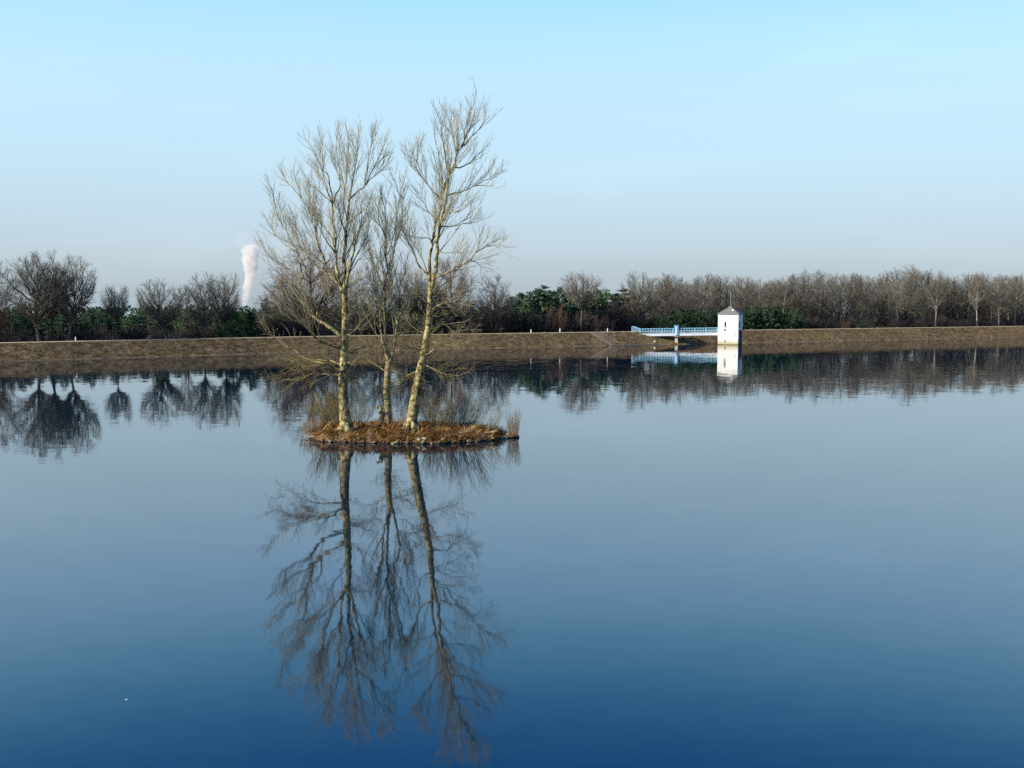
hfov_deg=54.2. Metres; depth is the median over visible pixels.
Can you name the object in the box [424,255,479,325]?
bare tree
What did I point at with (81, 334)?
dark shrub
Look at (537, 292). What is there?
pine tree
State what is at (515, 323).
dark shrub
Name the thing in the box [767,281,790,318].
bare tree
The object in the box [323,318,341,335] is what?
dark shrub
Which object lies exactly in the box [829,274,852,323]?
bare tree
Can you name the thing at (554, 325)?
dark shrub
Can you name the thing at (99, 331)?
dark shrub
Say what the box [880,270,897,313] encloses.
bare tree
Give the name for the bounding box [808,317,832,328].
dark shrub
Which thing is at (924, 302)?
bare tree
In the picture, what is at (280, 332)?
dark shrub
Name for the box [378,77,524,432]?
poplar tree
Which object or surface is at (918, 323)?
dark shrub
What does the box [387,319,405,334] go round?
dark shrub
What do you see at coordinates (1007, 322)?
dark shrub
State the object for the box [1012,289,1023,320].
bare tree
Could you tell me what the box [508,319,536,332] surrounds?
dark shrub
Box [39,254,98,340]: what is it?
oak tree
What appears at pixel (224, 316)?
oak tree
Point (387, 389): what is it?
poplar tree
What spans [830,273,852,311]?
bare tree
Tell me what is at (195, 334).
dark shrub
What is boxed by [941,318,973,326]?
dark shrub
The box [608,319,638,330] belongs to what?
dark shrub
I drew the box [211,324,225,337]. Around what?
bush
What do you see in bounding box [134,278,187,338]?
oak tree
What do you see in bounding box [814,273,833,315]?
bare tree
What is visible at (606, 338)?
ramp
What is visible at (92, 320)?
pine tree
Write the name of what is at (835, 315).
dark shrub
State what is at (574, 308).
pine tree
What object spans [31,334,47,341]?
dark shrub
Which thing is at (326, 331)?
dark shrub
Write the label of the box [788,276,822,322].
bare tree
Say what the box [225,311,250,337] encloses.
fir tree
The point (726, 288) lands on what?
bare tree
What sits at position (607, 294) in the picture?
pine tree
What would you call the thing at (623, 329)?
dark shrub
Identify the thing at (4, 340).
dark shrub
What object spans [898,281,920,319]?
bare tree
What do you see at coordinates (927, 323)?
dark shrub
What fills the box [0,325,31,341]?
dark shrub
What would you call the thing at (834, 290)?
bare tree
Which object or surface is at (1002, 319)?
dark shrub
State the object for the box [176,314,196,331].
pine tree
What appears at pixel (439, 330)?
dark shrub
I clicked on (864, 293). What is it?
bare tree
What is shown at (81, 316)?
pine tree
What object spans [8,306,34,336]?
pine tree
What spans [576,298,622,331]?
dark shrub
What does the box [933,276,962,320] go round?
bare tree
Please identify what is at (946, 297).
bare tree
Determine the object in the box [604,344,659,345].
landing edge
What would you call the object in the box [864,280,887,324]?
bare tree
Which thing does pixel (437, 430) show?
dry grass
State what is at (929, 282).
bare tree
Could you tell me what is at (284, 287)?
bare tree
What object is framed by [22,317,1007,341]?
ground
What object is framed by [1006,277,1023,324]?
bare tree
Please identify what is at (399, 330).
dark shrub
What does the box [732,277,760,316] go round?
bare tree
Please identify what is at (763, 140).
sky
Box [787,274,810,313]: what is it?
bare tree
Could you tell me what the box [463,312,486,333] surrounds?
dark shrub
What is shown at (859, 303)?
bare tree
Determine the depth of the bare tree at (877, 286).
322.42 m
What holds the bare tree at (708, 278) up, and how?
on the ground at (174, 332)
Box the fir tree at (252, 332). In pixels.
[242,309,263,336]
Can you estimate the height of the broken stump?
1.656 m
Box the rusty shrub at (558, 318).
[544,302,566,331]
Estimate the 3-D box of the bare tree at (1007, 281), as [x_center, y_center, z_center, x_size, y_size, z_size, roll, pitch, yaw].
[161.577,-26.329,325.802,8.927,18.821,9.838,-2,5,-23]
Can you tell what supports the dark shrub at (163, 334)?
on the ground at (174, 332)
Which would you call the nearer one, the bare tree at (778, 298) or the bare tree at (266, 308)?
the bare tree at (266, 308)
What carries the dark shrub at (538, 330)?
on the ground at (174, 332)
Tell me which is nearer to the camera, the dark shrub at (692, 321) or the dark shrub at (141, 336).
the dark shrub at (141, 336)
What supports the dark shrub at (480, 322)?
on the ground at (174, 332)
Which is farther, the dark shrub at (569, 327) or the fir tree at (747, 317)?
the fir tree at (747, 317)
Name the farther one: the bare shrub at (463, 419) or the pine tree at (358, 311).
the pine tree at (358, 311)
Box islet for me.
[309,424,505,443]
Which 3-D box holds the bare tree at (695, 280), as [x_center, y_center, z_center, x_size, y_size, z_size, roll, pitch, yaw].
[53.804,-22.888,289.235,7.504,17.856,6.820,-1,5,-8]
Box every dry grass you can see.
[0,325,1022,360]
[309,417,508,442]
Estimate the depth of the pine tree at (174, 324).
236.91 m
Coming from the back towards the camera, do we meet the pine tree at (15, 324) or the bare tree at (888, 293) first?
the bare tree at (888, 293)
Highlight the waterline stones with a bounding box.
[0,337,1012,361]
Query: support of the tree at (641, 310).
on the ground at (174, 332)
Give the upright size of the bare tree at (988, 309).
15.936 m
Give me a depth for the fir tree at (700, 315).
256.80 m
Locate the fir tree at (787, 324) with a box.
[779,308,796,328]
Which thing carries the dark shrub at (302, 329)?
on the ground at (174, 332)
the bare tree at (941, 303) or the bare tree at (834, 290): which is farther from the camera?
the bare tree at (941, 303)
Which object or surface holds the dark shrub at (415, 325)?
on the ground at (174, 332)
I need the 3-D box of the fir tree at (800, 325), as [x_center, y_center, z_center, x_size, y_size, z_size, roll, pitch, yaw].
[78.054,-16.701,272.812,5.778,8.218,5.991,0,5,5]
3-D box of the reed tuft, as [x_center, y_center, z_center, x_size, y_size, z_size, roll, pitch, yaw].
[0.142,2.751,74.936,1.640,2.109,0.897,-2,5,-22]
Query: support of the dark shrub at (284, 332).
on the ground at (174, 332)
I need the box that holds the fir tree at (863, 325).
[855,322,870,327]
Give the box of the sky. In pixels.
[0,0,1023,316]
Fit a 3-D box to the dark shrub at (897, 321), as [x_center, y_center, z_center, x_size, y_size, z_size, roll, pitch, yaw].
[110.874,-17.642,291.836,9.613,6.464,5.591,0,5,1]
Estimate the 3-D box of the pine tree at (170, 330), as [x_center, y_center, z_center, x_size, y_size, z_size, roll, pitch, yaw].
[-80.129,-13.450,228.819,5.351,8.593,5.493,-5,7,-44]
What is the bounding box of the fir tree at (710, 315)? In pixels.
[704,308,717,329]
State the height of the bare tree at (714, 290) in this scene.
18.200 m
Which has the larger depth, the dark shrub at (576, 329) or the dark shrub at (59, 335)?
the dark shrub at (576, 329)
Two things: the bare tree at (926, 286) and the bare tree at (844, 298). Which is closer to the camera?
the bare tree at (844, 298)
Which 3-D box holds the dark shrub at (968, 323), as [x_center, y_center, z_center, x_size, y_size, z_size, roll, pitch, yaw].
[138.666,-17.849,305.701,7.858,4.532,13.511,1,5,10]
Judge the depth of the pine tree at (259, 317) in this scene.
241.94 m
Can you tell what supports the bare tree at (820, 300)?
on the ground at (174, 332)
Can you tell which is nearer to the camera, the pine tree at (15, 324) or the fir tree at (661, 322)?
the pine tree at (15, 324)
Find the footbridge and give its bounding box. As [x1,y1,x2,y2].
[632,325,717,342]
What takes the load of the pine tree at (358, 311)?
on the ground at (174, 332)
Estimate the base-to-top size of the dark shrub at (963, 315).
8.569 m
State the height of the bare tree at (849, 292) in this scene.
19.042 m
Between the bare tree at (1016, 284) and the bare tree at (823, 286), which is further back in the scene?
the bare tree at (1016, 284)
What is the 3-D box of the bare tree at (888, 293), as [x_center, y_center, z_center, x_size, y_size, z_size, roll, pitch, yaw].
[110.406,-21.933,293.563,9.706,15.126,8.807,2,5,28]
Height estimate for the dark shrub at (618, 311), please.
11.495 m
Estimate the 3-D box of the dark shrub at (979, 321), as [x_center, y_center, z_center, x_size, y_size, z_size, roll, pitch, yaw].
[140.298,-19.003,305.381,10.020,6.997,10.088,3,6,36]
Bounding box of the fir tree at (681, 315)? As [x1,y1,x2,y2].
[672,307,690,329]
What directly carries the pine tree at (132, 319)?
on the ground at (174, 332)
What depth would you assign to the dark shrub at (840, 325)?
282.11 m
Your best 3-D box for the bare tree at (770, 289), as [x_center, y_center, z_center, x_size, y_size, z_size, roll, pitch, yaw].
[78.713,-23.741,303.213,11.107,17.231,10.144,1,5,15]
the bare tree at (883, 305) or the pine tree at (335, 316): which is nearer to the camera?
the pine tree at (335, 316)
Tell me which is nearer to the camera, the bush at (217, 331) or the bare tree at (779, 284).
the bush at (217, 331)
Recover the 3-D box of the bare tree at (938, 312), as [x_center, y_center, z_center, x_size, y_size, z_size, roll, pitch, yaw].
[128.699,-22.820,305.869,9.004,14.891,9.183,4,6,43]
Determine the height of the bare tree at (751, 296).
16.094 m
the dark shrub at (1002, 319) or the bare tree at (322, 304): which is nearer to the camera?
the bare tree at (322, 304)
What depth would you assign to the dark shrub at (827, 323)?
277.73 m
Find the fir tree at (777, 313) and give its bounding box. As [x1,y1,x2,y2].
[768,305,788,328]
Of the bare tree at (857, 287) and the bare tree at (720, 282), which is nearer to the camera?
the bare tree at (720, 282)
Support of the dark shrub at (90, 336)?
on the ground at (174, 332)
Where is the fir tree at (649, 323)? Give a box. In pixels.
[641,318,657,330]
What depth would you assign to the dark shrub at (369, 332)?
223.60 m
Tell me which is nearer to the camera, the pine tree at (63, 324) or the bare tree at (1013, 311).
the pine tree at (63, 324)
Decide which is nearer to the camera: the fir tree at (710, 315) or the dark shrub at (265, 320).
the dark shrub at (265, 320)
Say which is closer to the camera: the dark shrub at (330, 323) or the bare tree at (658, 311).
the dark shrub at (330, 323)
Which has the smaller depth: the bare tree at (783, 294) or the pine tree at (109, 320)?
the pine tree at (109, 320)
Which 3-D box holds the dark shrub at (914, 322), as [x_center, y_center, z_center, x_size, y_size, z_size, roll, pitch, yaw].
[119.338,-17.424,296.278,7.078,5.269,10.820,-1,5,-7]
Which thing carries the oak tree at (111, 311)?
on the ground at (174, 332)
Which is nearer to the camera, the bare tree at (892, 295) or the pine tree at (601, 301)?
the pine tree at (601, 301)
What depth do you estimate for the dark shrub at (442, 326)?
234.45 m
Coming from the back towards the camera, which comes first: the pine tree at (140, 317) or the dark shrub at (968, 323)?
the dark shrub at (968, 323)
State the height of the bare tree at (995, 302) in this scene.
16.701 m
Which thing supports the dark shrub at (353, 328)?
on the ground at (174, 332)
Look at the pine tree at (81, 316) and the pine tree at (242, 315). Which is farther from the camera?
the pine tree at (242, 315)
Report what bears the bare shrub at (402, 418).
on the islet
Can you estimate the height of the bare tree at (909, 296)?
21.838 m
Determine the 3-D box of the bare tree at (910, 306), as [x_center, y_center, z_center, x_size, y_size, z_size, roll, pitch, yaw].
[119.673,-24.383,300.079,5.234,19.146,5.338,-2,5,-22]
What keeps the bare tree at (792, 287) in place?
on the ground at (174, 332)
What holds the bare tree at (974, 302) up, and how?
on the ground at (174, 332)
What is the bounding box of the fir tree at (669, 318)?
[665,309,677,330]
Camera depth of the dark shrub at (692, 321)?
258.99 m
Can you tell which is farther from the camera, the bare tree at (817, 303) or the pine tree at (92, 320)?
the bare tree at (817, 303)
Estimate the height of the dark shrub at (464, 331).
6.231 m
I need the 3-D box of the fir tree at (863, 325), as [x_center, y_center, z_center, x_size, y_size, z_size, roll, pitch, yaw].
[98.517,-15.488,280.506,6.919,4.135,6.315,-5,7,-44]
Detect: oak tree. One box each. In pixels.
[0,251,72,341]
[22,248,77,340]
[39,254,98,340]
[100,283,129,339]
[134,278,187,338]
[184,273,223,337]
[206,273,242,337]
[557,271,604,331]
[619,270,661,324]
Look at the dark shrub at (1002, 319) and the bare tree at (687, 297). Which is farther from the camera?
the dark shrub at (1002, 319)
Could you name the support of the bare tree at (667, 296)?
on the ground at (174, 332)
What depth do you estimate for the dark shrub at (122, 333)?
197.50 m
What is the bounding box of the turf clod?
[506,433,518,437]
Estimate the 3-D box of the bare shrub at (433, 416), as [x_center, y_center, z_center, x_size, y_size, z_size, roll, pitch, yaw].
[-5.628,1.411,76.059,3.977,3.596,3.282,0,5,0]
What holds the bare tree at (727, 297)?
on the ground at (174, 332)
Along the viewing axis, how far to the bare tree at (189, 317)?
210.60 m
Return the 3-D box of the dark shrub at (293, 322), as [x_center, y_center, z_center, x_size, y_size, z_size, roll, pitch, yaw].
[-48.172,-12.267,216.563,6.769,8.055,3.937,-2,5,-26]
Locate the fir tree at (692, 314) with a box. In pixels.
[682,308,703,329]
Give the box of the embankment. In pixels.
[0,326,1023,360]
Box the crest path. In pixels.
[0,326,1014,342]
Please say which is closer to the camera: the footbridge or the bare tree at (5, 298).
the bare tree at (5, 298)
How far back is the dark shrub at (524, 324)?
242.72 m
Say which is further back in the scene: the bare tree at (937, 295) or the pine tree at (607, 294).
the bare tree at (937, 295)
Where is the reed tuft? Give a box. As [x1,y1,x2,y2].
[506,407,520,434]
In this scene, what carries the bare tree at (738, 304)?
on the ground at (174, 332)
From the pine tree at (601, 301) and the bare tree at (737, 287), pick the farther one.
the bare tree at (737, 287)
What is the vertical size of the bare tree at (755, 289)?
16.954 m
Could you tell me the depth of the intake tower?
239.34 m
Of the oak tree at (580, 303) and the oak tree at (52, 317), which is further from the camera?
the oak tree at (580, 303)
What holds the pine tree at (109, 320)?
on the ground at (174, 332)
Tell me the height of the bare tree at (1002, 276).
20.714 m
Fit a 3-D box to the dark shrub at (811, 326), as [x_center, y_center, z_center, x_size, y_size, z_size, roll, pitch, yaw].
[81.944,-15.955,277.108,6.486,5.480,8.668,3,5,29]
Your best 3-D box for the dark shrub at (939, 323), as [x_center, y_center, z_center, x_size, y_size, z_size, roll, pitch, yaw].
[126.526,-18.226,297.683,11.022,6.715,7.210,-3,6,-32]
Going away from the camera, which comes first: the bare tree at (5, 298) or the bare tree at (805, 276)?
the bare tree at (5, 298)
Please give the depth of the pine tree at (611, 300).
269.93 m
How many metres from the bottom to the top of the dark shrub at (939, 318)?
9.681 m
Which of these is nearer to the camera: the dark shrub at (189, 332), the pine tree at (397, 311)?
the dark shrub at (189, 332)
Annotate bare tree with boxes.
[0,260,21,332]
[176,283,195,332]
[249,292,278,326]
[263,243,355,328]
[267,275,298,326]
[329,268,368,325]
[358,274,400,330]
[391,268,427,330]
[407,277,441,319]
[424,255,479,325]
[471,271,520,326]
[640,276,660,322]
[647,283,668,321]
[650,276,681,317]
[653,282,666,320]
[655,277,677,317]
[657,275,684,316]
[658,271,680,304]
[669,276,694,322]
[670,280,682,313]
[670,283,702,320]
[675,284,700,320]
[688,274,708,311]
[688,279,722,314]
[689,286,705,313]
[696,273,722,318]
[699,275,725,310]
[703,273,722,319]
[707,283,726,316]
[709,276,733,313]
[720,282,733,308]
[721,276,733,306]
[727,279,749,312]
[729,275,743,308]
[731,276,744,308]
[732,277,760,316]
[742,280,759,316]
[743,279,760,310]
[746,280,770,311]
[753,289,769,316]
[759,284,774,309]
[760,279,781,309]
[762,281,788,315]
[767,277,790,300]
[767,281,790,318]
[769,283,800,310]
[770,278,799,315]
[777,273,810,317]
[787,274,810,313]
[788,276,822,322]
[797,269,812,307]
[801,269,838,320]
[801,273,812,314]
[802,283,832,319]
[805,277,834,324]
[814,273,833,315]
[821,284,849,324]
[824,273,842,316]
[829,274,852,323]
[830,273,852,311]
[838,273,863,317]
[842,274,858,318]
[842,278,877,323]
[847,273,865,320]
[848,275,871,322]
[848,288,877,324]
[857,276,878,323]
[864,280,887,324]
[867,275,889,321]
[868,275,895,315]
[868,287,900,325]
[871,273,892,317]
[872,285,904,318]
[877,281,904,319]
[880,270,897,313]
[883,267,906,319]
[886,281,909,322]
[898,265,926,320]
[898,270,924,318]
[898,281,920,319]
[900,269,930,320]
[903,271,919,317]
[907,268,941,322]
[914,285,935,319]
[919,286,948,318]
[920,269,937,321]
[926,275,947,321]
[931,270,951,305]
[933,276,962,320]
[933,283,949,319]
[939,274,968,320]
[940,275,958,318]
[950,275,986,319]
[957,272,974,314]
[957,277,980,320]
[963,272,986,314]
[965,277,997,321]
[966,275,987,326]
[971,275,987,315]
[972,278,992,319]
[975,272,999,318]
[979,282,1008,321]
[982,273,1012,307]
[984,281,1007,321]
[986,277,1015,320]
[988,275,1010,325]
[993,279,1013,315]
[994,274,1021,320]
[1006,275,1023,320]
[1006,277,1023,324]
[1009,276,1023,308]
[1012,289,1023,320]
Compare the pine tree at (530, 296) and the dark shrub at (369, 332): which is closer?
the dark shrub at (369, 332)
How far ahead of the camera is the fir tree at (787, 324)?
268.21 m
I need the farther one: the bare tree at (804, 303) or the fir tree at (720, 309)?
the bare tree at (804, 303)
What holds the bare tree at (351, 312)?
on the ground at (174, 332)
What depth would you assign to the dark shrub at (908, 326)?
292.66 m
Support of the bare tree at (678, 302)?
on the ground at (174, 332)
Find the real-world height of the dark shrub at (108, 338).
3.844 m
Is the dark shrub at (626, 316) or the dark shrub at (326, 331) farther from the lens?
the dark shrub at (626, 316)
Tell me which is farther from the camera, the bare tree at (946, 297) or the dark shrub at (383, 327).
the bare tree at (946, 297)
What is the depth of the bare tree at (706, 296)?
265.81 m
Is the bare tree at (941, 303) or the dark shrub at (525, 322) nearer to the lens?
the dark shrub at (525, 322)
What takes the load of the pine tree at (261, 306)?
on the ground at (174, 332)
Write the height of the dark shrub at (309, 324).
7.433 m
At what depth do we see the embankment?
218.94 m
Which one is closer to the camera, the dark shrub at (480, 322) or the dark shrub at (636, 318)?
the dark shrub at (480, 322)
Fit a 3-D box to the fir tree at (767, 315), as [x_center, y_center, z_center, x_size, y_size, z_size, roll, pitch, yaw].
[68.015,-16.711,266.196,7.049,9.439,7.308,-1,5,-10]
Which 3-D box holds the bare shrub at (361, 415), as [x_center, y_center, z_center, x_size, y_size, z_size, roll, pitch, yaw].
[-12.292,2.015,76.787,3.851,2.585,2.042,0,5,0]
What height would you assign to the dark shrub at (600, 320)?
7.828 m
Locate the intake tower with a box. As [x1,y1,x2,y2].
[717,305,742,344]
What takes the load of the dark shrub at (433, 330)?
on the ground at (174, 332)
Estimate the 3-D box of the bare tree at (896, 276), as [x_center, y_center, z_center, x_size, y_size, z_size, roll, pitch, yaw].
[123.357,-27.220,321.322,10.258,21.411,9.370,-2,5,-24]
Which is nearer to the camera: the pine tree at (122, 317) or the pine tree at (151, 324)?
the pine tree at (151, 324)
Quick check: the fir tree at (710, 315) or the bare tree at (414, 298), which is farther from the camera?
the fir tree at (710, 315)
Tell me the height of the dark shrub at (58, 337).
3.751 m
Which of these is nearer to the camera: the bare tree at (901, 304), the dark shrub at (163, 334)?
the dark shrub at (163, 334)
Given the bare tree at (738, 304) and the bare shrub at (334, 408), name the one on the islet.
the bare shrub at (334, 408)
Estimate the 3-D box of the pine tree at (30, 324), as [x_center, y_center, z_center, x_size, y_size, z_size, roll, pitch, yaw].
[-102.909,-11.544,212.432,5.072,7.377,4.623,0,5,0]
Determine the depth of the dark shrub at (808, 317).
277.87 m
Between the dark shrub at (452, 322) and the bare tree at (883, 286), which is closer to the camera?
the dark shrub at (452, 322)
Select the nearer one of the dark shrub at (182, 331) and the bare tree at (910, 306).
the dark shrub at (182, 331)
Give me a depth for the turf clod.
74.84 m
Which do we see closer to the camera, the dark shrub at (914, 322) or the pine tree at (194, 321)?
the pine tree at (194, 321)
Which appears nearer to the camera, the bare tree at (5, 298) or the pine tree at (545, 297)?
the bare tree at (5, 298)
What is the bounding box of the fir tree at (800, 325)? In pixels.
[790,308,807,328]
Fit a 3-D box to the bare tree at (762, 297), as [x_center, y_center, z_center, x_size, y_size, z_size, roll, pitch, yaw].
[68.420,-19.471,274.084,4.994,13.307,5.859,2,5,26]
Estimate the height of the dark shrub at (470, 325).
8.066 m
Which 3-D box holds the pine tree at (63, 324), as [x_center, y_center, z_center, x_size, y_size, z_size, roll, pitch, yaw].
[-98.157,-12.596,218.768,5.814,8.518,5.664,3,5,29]
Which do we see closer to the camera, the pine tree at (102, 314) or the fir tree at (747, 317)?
the pine tree at (102, 314)
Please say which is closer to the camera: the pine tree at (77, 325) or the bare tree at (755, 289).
the pine tree at (77, 325)
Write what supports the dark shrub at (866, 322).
on the ground at (174, 332)
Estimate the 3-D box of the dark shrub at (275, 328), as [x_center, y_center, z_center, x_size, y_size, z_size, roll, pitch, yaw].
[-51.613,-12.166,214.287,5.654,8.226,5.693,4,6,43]
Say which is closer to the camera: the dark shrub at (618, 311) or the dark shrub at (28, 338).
the dark shrub at (28, 338)
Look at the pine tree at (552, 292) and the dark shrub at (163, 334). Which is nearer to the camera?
the dark shrub at (163, 334)
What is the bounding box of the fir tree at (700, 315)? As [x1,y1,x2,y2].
[689,307,708,329]
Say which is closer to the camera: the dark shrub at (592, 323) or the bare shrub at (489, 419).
the bare shrub at (489, 419)
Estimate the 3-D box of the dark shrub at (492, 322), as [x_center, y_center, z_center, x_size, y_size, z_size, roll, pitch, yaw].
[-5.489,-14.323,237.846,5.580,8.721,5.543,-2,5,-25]
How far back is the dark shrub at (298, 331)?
216.19 m
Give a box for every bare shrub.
[298,416,322,434]
[304,382,367,427]
[333,400,370,423]
[389,406,407,422]
[419,379,462,424]
[442,374,495,426]
[477,400,516,429]
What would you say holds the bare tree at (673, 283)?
on the ground at (174, 332)
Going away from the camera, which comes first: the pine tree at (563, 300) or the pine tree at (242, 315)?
the pine tree at (242, 315)
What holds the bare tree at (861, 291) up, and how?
on the ground at (174, 332)
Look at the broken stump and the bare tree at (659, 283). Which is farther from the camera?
the bare tree at (659, 283)
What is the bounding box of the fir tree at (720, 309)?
[712,306,722,326]
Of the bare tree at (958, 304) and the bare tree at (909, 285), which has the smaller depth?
the bare tree at (958, 304)
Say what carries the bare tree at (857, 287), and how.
on the ground at (174, 332)
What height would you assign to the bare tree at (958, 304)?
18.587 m
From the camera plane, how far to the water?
38.83 m
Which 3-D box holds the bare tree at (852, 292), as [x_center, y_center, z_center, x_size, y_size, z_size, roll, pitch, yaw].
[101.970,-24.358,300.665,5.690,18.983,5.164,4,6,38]
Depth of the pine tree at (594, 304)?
262.61 m
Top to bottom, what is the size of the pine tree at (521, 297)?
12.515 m
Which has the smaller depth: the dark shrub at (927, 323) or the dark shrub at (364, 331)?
the dark shrub at (364, 331)
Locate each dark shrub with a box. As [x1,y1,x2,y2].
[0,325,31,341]
[0,333,20,341]
[12,329,41,341]
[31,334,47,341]
[34,331,58,340]
[47,330,81,340]
[47,333,66,340]
[58,326,93,340]
[71,329,103,340]
[84,322,110,339]
[93,331,117,339]
[103,323,142,339]
[111,324,150,339]
[127,323,149,339]
[137,332,162,338]
[149,328,181,338]
[171,328,194,338]
[171,334,190,338]
[174,326,206,336]
[178,330,202,337]
[183,330,218,338]
[194,323,221,337]
[254,308,279,336]
[254,321,277,336]
[257,311,284,336]
[267,319,297,336]
[272,313,295,336]
[274,310,302,335]
[285,319,306,335]
[291,312,321,335]
[292,320,315,335]
[300,320,327,335]
[311,315,340,335]
[312,313,339,335]
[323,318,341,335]
[337,318,367,335]
[341,314,375,334]
[357,323,370,334]
[363,313,391,334]
[375,316,391,334]
[383,323,413,334]
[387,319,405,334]
[402,312,425,334]
[418,310,441,333]
[421,314,452,333]
[432,317,458,333]
[436,321,468,333]
[441,313,466,333]
[453,318,475,333]
[461,292,500,333]
[462,314,481,333]
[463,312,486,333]
[472,309,489,332]
[483,307,500,332]
[486,295,521,332]
[490,320,515,332]
[503,305,535,332]
[505,311,524,332]
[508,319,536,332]
[522,317,539,332]
[525,309,548,332]
[532,318,552,332]
[545,311,569,331]
[553,313,575,331]
[567,315,591,331]
[573,308,610,331]
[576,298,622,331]
[588,309,613,331]
[597,296,632,331]
[606,306,646,330]
[606,312,633,331]
[608,309,622,330]
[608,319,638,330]
[625,313,642,330]
[642,303,665,325]
[682,312,696,329]
[797,314,815,327]
[802,318,818,328]
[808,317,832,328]
[815,312,844,328]
[820,308,849,322]
[823,316,852,328]
[843,313,876,327]
[869,317,889,327]
[872,314,901,327]
[878,313,906,327]
[884,307,914,324]
[899,322,923,327]
[900,317,921,326]
[909,318,928,326]
[919,318,936,326]
[922,313,953,326]
[938,309,962,322]
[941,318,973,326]
[953,311,990,326]
[954,308,982,325]
[959,321,975,326]
[987,314,1021,325]
[1000,317,1022,325]
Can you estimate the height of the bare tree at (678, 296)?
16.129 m
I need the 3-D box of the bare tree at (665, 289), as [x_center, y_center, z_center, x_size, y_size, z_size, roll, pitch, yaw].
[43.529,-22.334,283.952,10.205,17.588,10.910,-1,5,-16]
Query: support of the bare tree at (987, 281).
on the ground at (174, 332)
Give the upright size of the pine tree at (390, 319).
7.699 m
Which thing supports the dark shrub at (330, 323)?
on the ground at (174, 332)
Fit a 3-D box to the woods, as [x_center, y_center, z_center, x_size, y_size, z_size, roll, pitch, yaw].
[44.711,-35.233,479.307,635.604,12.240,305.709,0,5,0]
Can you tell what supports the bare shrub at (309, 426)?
on the islet
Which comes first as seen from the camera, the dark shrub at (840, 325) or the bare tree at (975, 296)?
the dark shrub at (840, 325)
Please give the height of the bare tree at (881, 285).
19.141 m
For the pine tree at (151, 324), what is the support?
on the ground at (174, 332)
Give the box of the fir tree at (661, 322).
[653,316,670,330]
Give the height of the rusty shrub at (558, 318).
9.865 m
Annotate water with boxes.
[0,322,1023,767]
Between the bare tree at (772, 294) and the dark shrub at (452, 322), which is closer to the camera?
the dark shrub at (452, 322)
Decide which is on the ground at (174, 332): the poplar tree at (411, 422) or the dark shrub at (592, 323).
the dark shrub at (592, 323)
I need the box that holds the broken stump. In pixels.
[375,405,383,421]
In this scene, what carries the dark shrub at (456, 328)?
on the ground at (174, 332)
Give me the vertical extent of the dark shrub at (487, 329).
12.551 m
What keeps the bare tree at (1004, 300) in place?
on the ground at (174, 332)
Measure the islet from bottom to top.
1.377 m
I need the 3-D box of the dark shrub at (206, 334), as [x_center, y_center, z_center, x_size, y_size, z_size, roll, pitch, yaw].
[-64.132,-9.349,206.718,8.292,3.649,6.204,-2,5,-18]
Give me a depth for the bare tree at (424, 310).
233.18 m
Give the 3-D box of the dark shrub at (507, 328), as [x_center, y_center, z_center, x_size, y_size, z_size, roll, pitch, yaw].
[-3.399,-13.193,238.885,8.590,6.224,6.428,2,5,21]
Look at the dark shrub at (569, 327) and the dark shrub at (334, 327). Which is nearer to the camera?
the dark shrub at (334, 327)
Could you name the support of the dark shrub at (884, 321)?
on the ground at (174, 332)
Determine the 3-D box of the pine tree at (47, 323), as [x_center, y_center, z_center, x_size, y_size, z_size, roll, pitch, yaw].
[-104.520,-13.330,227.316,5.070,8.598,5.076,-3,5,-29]
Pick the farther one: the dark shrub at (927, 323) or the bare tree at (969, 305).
the bare tree at (969, 305)
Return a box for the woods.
[5,300,1023,325]
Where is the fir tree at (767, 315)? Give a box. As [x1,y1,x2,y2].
[755,304,779,329]
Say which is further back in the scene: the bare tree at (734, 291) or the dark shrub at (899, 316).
the dark shrub at (899, 316)
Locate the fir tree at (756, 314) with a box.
[749,305,768,329]
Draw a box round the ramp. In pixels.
[589,332,622,345]
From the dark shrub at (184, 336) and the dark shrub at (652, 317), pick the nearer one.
the dark shrub at (184, 336)
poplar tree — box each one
[251,110,396,433]
[353,177,423,423]
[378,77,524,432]
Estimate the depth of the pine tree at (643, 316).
265.60 m
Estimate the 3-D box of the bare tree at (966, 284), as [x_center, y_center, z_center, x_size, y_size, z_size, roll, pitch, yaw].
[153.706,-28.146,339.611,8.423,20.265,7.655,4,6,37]
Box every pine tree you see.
[1,311,20,335]
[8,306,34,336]
[17,315,42,340]
[28,313,48,336]
[40,316,60,337]
[49,312,77,336]
[67,317,83,337]
[73,308,89,339]
[77,308,101,336]
[85,312,108,334]
[97,309,110,337]
[103,308,125,336]
[112,316,126,339]
[120,313,142,337]
[135,310,151,334]
[144,310,167,336]
[155,308,172,332]
[168,310,184,334]
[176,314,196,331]
[190,318,205,336]
[198,312,213,330]
[209,314,230,332]
[232,310,250,328]
[249,311,264,336]
[255,300,272,320]
[330,302,341,323]
[348,299,364,326]
[386,310,398,331]
[388,298,405,326]
[398,315,418,325]
[496,296,524,320]
[512,291,548,323]
[514,292,524,303]
[517,287,555,326]
[533,285,561,329]
[543,290,562,331]
[551,286,577,324]
[560,293,583,328]
[570,290,606,326]
[586,288,611,317]
[602,289,612,305]
[602,292,622,309]
[603,288,644,322]
[621,296,648,326]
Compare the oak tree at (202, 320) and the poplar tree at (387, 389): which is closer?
the poplar tree at (387, 389)
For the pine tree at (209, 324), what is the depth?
248.56 m
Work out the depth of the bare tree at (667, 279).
271.38 m
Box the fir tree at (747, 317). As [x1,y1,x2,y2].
[742,306,755,329]

